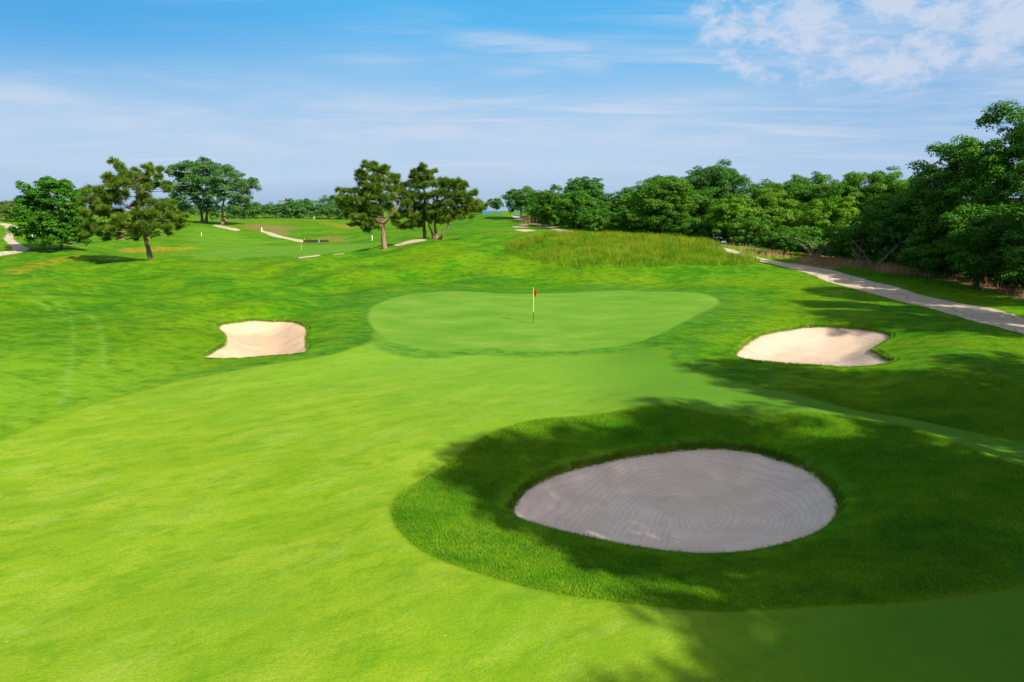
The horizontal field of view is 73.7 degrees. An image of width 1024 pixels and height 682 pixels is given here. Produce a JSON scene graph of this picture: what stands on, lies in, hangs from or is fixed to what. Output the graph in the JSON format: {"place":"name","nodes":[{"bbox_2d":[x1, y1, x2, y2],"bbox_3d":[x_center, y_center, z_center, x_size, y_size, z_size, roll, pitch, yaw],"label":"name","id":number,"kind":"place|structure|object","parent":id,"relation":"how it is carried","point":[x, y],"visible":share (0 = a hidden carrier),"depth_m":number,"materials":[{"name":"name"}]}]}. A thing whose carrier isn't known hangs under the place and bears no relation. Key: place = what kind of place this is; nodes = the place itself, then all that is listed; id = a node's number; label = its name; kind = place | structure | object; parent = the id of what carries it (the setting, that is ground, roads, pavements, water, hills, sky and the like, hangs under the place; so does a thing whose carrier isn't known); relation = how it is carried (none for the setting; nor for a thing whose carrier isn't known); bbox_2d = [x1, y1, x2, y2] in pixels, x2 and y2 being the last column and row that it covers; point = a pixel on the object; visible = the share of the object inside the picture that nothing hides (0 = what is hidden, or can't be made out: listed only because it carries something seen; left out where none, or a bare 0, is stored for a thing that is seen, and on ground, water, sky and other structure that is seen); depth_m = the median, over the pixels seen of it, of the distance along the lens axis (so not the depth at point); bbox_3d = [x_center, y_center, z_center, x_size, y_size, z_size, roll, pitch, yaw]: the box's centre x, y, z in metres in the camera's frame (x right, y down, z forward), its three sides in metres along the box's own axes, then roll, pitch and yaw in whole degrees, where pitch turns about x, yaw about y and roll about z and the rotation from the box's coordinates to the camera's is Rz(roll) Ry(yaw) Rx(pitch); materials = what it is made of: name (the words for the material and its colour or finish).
{"place":"outdoors","nodes":[
{"label":"outdoors","id":0,"kind":"place"},
{"bbox_2d":[0,223,27,254],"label":"path","id":1,"kind":"structure","parent":0,"point":[16,247],"depth_m":99.48,"materials":[{"name":"beige concrete"}]},
{"bbox_2d":[213,225,239,230],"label":"path","id":2,"kind":"structure","parent":0,"point":[230,228],"depth_m":210.96,"materials":[{"name":"beige concrete"}]},
{"bbox_2d":[260,231,302,241],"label":"path","id":3,"kind":"structure","parent":0,"point":[281,236],"depth_m":182.10,"materials":[{"name":"beige concrete"}]},
{"bbox_2d":[293,253,343,257],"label":"path","id":4,"kind":"structure","parent":0,"point":[315,255],"depth_m":80.18,"materials":[{"name":"beige concrete"}]},
{"bbox_2d":[394,239,425,245],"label":"path","id":5,"kind":"structure","parent":0,"point":[411,241],"depth_m":87.35,"materials":[{"name":"beige sand"}]},
{"bbox_2d":[0,211,1023,611],"bbox_3d":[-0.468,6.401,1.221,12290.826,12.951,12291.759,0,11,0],"label":"ground","id":6,"kind":"structure","parent":0,"point":[82,325],"depth_m":32.94,"materials":[{"name":"green plant"}]},
{"bbox_2d":[0,200,19,219],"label":"broadleaf tree","id":7,"kind":"object","parent":6,"relation":"on","point":[2,203],"visible":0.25,"depth_m":185.99,"materials":[{"name":"green plant"}]},
{"bbox_2d":[0,203,27,221],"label":"broadleaf tree","id":8,"kind":"object","parent":6,"relation":"on","point":[6,207],"visible":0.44,"depth_m":170.82,"materials":[{"name":"green plant"}]},
{"bbox_2d":[6,176,95,249],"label":"maple tree","id":9,"kind":"object","parent":6,"relation":"on","point":[42,205],"visible":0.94,"depth_m":91.25,"materials":[{"name":"green plant"}]},
{"bbox_2d":[75,155,190,259],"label":"pine tree","id":10,"kind":"object","parent":6,"relation":"on","point":[141,221],"visible":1,"depth_m":74.43,"materials":[{"name":"green plant"}]},
{"bbox_2d":[154,201,193,215],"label":"broadleaf tree","id":11,"kind":"object","parent":6,"relation":"on","point":[182,206],"visible":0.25,"depth_m":259.21,"materials":[{"name":"green plant"}]},
{"bbox_2d":[165,156,221,222],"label":"oak tree","id":12,"kind":"object","parent":6,"relation":"on","point":[193,189],"visible":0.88,"depth_m":241.36,"materials":[{"name":"green plant"}]},
{"bbox_2d":[182,205,205,217],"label":"broadleaf tree","id":13,"kind":"object","parent":6,"relation":"on","point":[194,211],"visible":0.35,"depth_m":321.65,"materials":[{"name":"green plant"}]},
{"bbox_2d":[202,163,262,223],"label":"oak tree","id":14,"kind":"object","parent":6,"relation":"on","point":[228,185],"visible":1,"depth_m":234.08,"materials":[{"name":"green plant"}]},
{"bbox_2d":[177,227,295,251],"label":"fairway","id":15,"kind":"structure","parent":6,"relation":"on","point":[210,238],"depth_m":169.04,"materials":[{"name":"green plant"}]},
{"bbox_2d":[204,321,306,357],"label":"sand","id":16,"kind":"structure","parent":6,"relation":"on","point":[253,338],"depth_m":40.70,"materials":[{"name":"beige sand"}]},
{"bbox_2d":[201,317,311,358],"bbox_3d":[-14.186,-0.261,38.528,5.676,0.638,13.255,-3,11,-17],"label":"grass lip","id":17,"kind":"object","parent":6,"relation":"on","point":[278,319],"depth_m":40.24,"materials":[{"name":"green plant"}]},
{"bbox_2d":[161,200,372,219],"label":"hedge","id":18,"kind":"object","parent":6,"relation":"on","point":[299,210],"visible":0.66,"depth_m":314.96,"materials":[{"name":"green plant"}]},
{"bbox_2d":[182,244,374,259],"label":"putting green","id":19,"kind":"object","parent":6,"relation":"on","point":[237,252],"visible":0.69,"depth_m":118.58,"materials":[{"name":"green plant"}]},
{"bbox_2d":[281,198,294,217],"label":"broadleaf tree","id":20,"kind":"object","parent":6,"relation":"on","point":[289,200],"visible":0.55,"depth_m":317.76,"materials":[{"name":"green plant"}]},
{"bbox_2d":[295,195,335,217],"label":"broadleaf tree","id":21,"kind":"object","parent":6,"relation":"on","point":[308,203],"visible":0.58,"depth_m":320.42,"materials":[{"name":"green plant"}]},
{"bbox_2d":[303,239,328,241],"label":"timber wall","id":22,"kind":"structure","parent":6,"relation":"on","point":[309,240],"depth_m":164.58,"materials":[{"name":"wood"}]},
{"bbox_2d":[328,159,401,248],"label":"pine tree","id":23,"kind":"object","parent":6,"relation":"on","point":[375,193],"visible":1,"depth_m":81.18,"materials":[{"name":"green plant"}]},
{"bbox_2d":[389,161,438,237],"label":"pine tree","id":24,"kind":"object","parent":6,"relation":"on","point":[418,181],"visible":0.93,"depth_m":88.77,"materials":[{"name":"green plant"}]},
{"bbox_2d":[425,176,488,239],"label":"pine tree","id":25,"kind":"object","parent":6,"relation":"on","point":[446,185],"visible":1,"depth_m":86.61,"materials":[{"name":"green plant"}]},
{"bbox_2d":[486,198,503,212],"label":"broadleaf tree","id":26,"kind":"object","parent":6,"relation":"on","point":[496,203],"visible":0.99,"depth_m":219.89,"materials":[{"name":"green plant"}]},
{"bbox_2d":[0,342,1023,681],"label":"fairway","id":27,"kind":"structure","parent":6,"relation":"on","point":[232,526],"depth_m":13.76,"materials":[{"name":"green plant"}]},
{"bbox_2d":[501,186,536,218],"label":"broadleaf tree","id":28,"kind":"object","parent":6,"relation":"on","point":[518,199],"visible":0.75,"depth_m":179.53,"materials":[{"name":"green plant"}]},
{"bbox_2d":[513,224,528,226],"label":"sand","id":29,"kind":"structure","parent":6,"relation":"on","point":[525,225],"depth_m":155.04,"materials":[{"name":"beige sand"}]},
{"bbox_2d":[516,229,534,231],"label":"sand","id":30,"kind":"structure","parent":6,"relation":"on","point":[523,230],"depth_m":123.78,"materials":[{"name":"beige sand"}]},
{"bbox_2d":[517,213,548,223],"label":"dry reeds","id":31,"kind":"object","parent":6,"relation":"on","point":[527,220],"visible":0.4,"depth_m":162.39,"materials":[{"name":"brown plant"}]},
{"bbox_2d":[525,190,549,208],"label":"broadleaf tree","id":32,"kind":"object","parent":6,"relation":"on","point":[533,197],"visible":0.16,"depth_m":166.53,"materials":[{"name":"green plant"}]},
{"bbox_2d":[368,290,718,350],"bbox_3d":[2.939,-1.934,46.054,25.304,0.548,23.525,0,11,0],"label":"putting green","id":33,"kind":"object","parent":6,"relation":"on","point":[449,320],"visible":1,"depth_m":43.51,"materials":[{"name":"green plant"}]},
{"bbox_2d":[533,287,536,323],"bbox_3d":[1.385,-2.111,41.752,0.256,2.330,0.108,0,11,0],"label":"flagstick","id":34,"kind":"object","parent":33,"relation":"on","point":[534,292],"visible":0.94,"depth_m":41.65},
{"bbox_2d":[533,184,562,226],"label":"broadleaf tree","id":35,"kind":"object","parent":6,"relation":"on","point":[551,195],"visible":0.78,"depth_m":146.18,"materials":[{"name":"green plant"}]},
{"bbox_2d":[356,288,740,357],"bbox_3d":[3.066,-2.151,47.246,27.829,0.578,29.431,0,11,0],"label":"putting green fringe","id":36,"kind":"object","parent":6,"relation":"on","point":[726,305],"visible":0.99,"depth_m":38.68,"materials":[{"name":"green plant"}]},
{"bbox_2d":[552,190,603,228],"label":"broadleaf tree","id":37,"kind":"object","parent":6,"relation":"on","point":[570,207],"visible":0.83,"depth_m":133.33,"materials":[{"name":"green plant"}]},
{"bbox_2d":[562,176,607,208],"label":"broadleaf tree","id":38,"kind":"object","parent":6,"relation":"on","point":[593,186],"visible":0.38,"depth_m":152.68,"materials":[{"name":"green plant"}]},
{"bbox_2d":[599,191,624,213],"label":"broadleaf tree","id":39,"kind":"object","parent":6,"relation":"on","point":[612,201],"visible":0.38,"depth_m":136.51,"materials":[{"name":"green plant"}]},
{"bbox_2d":[605,211,632,232],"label":"broadleaf tree","id":40,"kind":"object","parent":6,"relation":"on","point":[617,222],"visible":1,"depth_m":105.97,"materials":[{"name":"green plant"}]},
{"bbox_2d":[611,186,647,213],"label":"broadleaf tree","id":41,"kind":"object","parent":6,"relation":"on","point":[628,192],"visible":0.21,"depth_m":124.11,"materials":[{"name":"green plant"}]},
{"bbox_2d":[503,227,760,267],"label":"tall grass","id":42,"kind":"structure","parent":6,"relation":"on","point":[712,245],"depth_m":74.78,"materials":[{"name":"green plant"}]},
{"bbox_2d":[625,174,703,235],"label":"broadleaf tree","id":43,"kind":"object","parent":6,"relation":"on","point":[661,200],"visible":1,"depth_m":101.92,"materials":[{"name":"green plant"}]},
{"bbox_2d":[512,448,836,552],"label":"sand","id":44,"kind":"structure","parent":6,"relation":"on","point":[712,501],"depth_m":19.02,"materials":[{"name":"beige sand"}]},
{"bbox_2d":[506,440,845,553],"bbox_3d":[4.554,4.083,18.179,9.775,0.439,6.885,-5,12,-23],"label":"grass lip","id":45,"kind":"object","parent":6,"relation":"on","point":[821,473],"depth_m":19.95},
{"bbox_2d":[679,169,701,193],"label":"broadleaf tree","id":46,"kind":"object","parent":6,"relation":"on","point":[688,173],"visible":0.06,"depth_m":126.24,"materials":[{"name":"green plant"}]},
{"bbox_2d":[672,186,722,233],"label":"broadleaf tree","id":47,"kind":"object","parent":6,"relation":"on","point":[707,195],"visible":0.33,"depth_m":108.85,"materials":[{"name":"green plant"}]},
{"bbox_2d":[685,159,756,215],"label":"broadleaf tree","id":48,"kind":"object","parent":6,"relation":"on","point":[718,180],"visible":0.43,"depth_m":114.02,"materials":[{"name":"green plant"}]},
{"bbox_2d":[706,193,761,243],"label":"broadleaf tree","id":49,"kind":"object","parent":6,"relation":"on","point":[725,211],"visible":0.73,"depth_m":94.32,"materials":[{"name":"green plant"}]},
{"bbox_2d":[726,216,771,245],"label":"broadleaf tree","id":50,"kind":"object","parent":6,"relation":"on","point":[736,229],"visible":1,"depth_m":86.06,"materials":[{"name":"green plant"}]},
{"bbox_2d":[744,178,780,207],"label":"broadleaf tree","id":51,"kind":"object","parent":6,"relation":"on","point":[763,184],"visible":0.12,"depth_m":117.78,"materials":[{"name":"green plant"}]},
{"bbox_2d":[749,186,797,223],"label":"broadleaf tree","id":52,"kind":"object","parent":6,"relation":"on","point":[769,203],"visible":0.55,"depth_m":98.67,"materials":[{"name":"green plant"}]},
{"bbox_2d":[524,200,1023,287],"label":"undergrowth","id":53,"kind":"object","parent":6,"relation":"on","point":[698,226],"visible":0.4,"depth_m":100.81,"materials":[{"name":"green plant"}]},
{"bbox_2d":[760,226,810,253],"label":"tree","id":54,"kind":"object","parent":6,"relation":"on","point":[784,240],"visible":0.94,"depth_m":78.53,"materials":[{"name":"green plant"}]},
{"bbox_2d":[773,173,809,248],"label":"broadleaf tree","id":55,"kind":"object","parent":6,"relation":"on","point":[795,177],"visible":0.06,"depth_m":115.04,"materials":[{"name":"green plant"}]},
{"bbox_2d":[771,203,815,248],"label":"broadleaf tree","id":56,"kind":"object","parent":6,"relation":"on","point":[792,217],"visible":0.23,"depth_m":89.49,"materials":[{"name":"green plant"}]},
{"bbox_2d":[790,236,836,258],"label":"bare shrub","id":57,"kind":"object","parent":6,"relation":"on","point":[821,252],"visible":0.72,"depth_m":75.70,"materials":[{"name":"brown plant"}]},
{"bbox_2d":[737,327,890,366],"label":"sand","id":58,"kind":"structure","parent":6,"relation":"on","point":[832,346],"depth_m":37.96,"materials":[{"name":"beige sand"}]},
{"bbox_2d":[781,171,846,210],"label":"broadleaf tree","id":59,"kind":"object","parent":6,"relation":"on","point":[810,192],"visible":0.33,"depth_m":100.55,"materials":[{"name":"green plant"}]},
{"bbox_2d":[731,323,898,366],"bbox_3d":[15.833,0.093,35.465,7.438,0.985,11.892,6,12,27],"label":"grass lip","id":60,"kind":"object","parent":6,"relation":"on","point":[871,351],"depth_m":36.86,"materials":[{"name":"green plant"}]},
{"bbox_2d":[795,195,860,240],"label":"broadleaf tree","id":61,"kind":"object","parent":6,"relation":"on","point":[826,213],"visible":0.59,"depth_m":83.26,"materials":[{"name":"green plant"}]},
{"bbox_2d":[822,171,869,216],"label":"broadleaf tree","id":62,"kind":"object","parent":6,"relation":"on","point":[833,180],"visible":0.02,"depth_m":108.49,"materials":[{"name":"green plant"}]},
{"bbox_2d":[820,224,890,263],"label":"tree","id":63,"kind":"object","parent":6,"relation":"on","point":[843,244],"visible":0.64,"depth_m":70.93,"materials":[{"name":"green plant"}]},
{"bbox_2d":[705,241,1023,299],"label":"dry reeds","id":64,"kind":"object","parent":6,"relation":"on","point":[880,267],"visible":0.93,"depth_m":65.91,"materials":[{"name":"brown plant"}]},
{"bbox_2d":[823,165,909,231],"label":"broadleaf tree","id":65,"kind":"object","parent":6,"relation":"on","point":[880,182],"visible":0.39,"depth_m":88.65,"materials":[{"name":"green plant"}]},
{"bbox_2d":[850,237,912,268],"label":"bare shrub","id":66,"kind":"object","parent":6,"relation":"on","point":[861,259],"visible":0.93,"depth_m":65.73,"materials":[{"name":"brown plant"}]},
{"bbox_2d":[845,190,952,267],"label":"broadleaf tree","id":67,"kind":"object","parent":6,"relation":"on","point":[882,224],"visible":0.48,"depth_m":66.02,"materials":[{"name":"green plant"}]},
{"bbox_2d":[895,182,970,218],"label":"broadleaf tree","id":68,"kind":"object","parent":6,"relation":"on","point":[903,188],"visible":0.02,"depth_m":81.52,"materials":[{"name":"green plant"}]},
{"bbox_2d":[896,234,973,279],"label":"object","id":69,"kind":"object","parent":6,"relation":"on","point":[923,255],"visible":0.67,"depth_m":59.12,"materials":[{"name":"green plant"}]},
{"bbox_2d":[890,134,1015,275],"bbox_3d":[40.415,-12.105,61.511,10.423,13.001,9.079,0,11,0],"label":"broadleaf tree","id":70,"kind":"object","parent":6,"relation":"on","point":[948,176],"visible":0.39,"depth_m":61.32,"materials":[{"name":"green plant"}]},
{"bbox_2d":[935,201,1023,287],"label":"tree","id":71,"kind":"object","parent":6,"relation":"on","point":[984,233],"visible":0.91,"depth_m":52.31,"materials":[{"name":"green plant"}]},
{"bbox_2d":[944,99,1023,268],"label":"broadleaf tree","id":72,"kind":"object","parent":6,"relation":"on","point":[1001,168],"visible":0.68,"depth_m":54.79,"materials":[{"name":"green plant"}]},
{"bbox_2d":[998,186,1023,282],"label":"broadleaf tree","id":73,"kind":"object","parent":6,"relation":"on","point":[1017,235],"visible":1,"depth_m":48.89,"materials":[{"name":"green plant"}]},
{"bbox_2d":[0,0,1023,210],"label":"sky","id":74,"kind":"structure","parent":0,"point":[499,96],"materials":[{"name":"blue"}]},
{"bbox_2d":[513,216,556,227],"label":"path","id":75,"kind":"structure","parent":0,"point":[518,218],"depth_m":157.40,"materials":[{"name":"grey concrete"}]},
{"bbox_2d":[725,248,1023,333],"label":"path","id":76,"kind":"structure","parent":0,"point":[997,318],"depth_m":50.19,"materials":[{"name":"concrete"}]}
]}

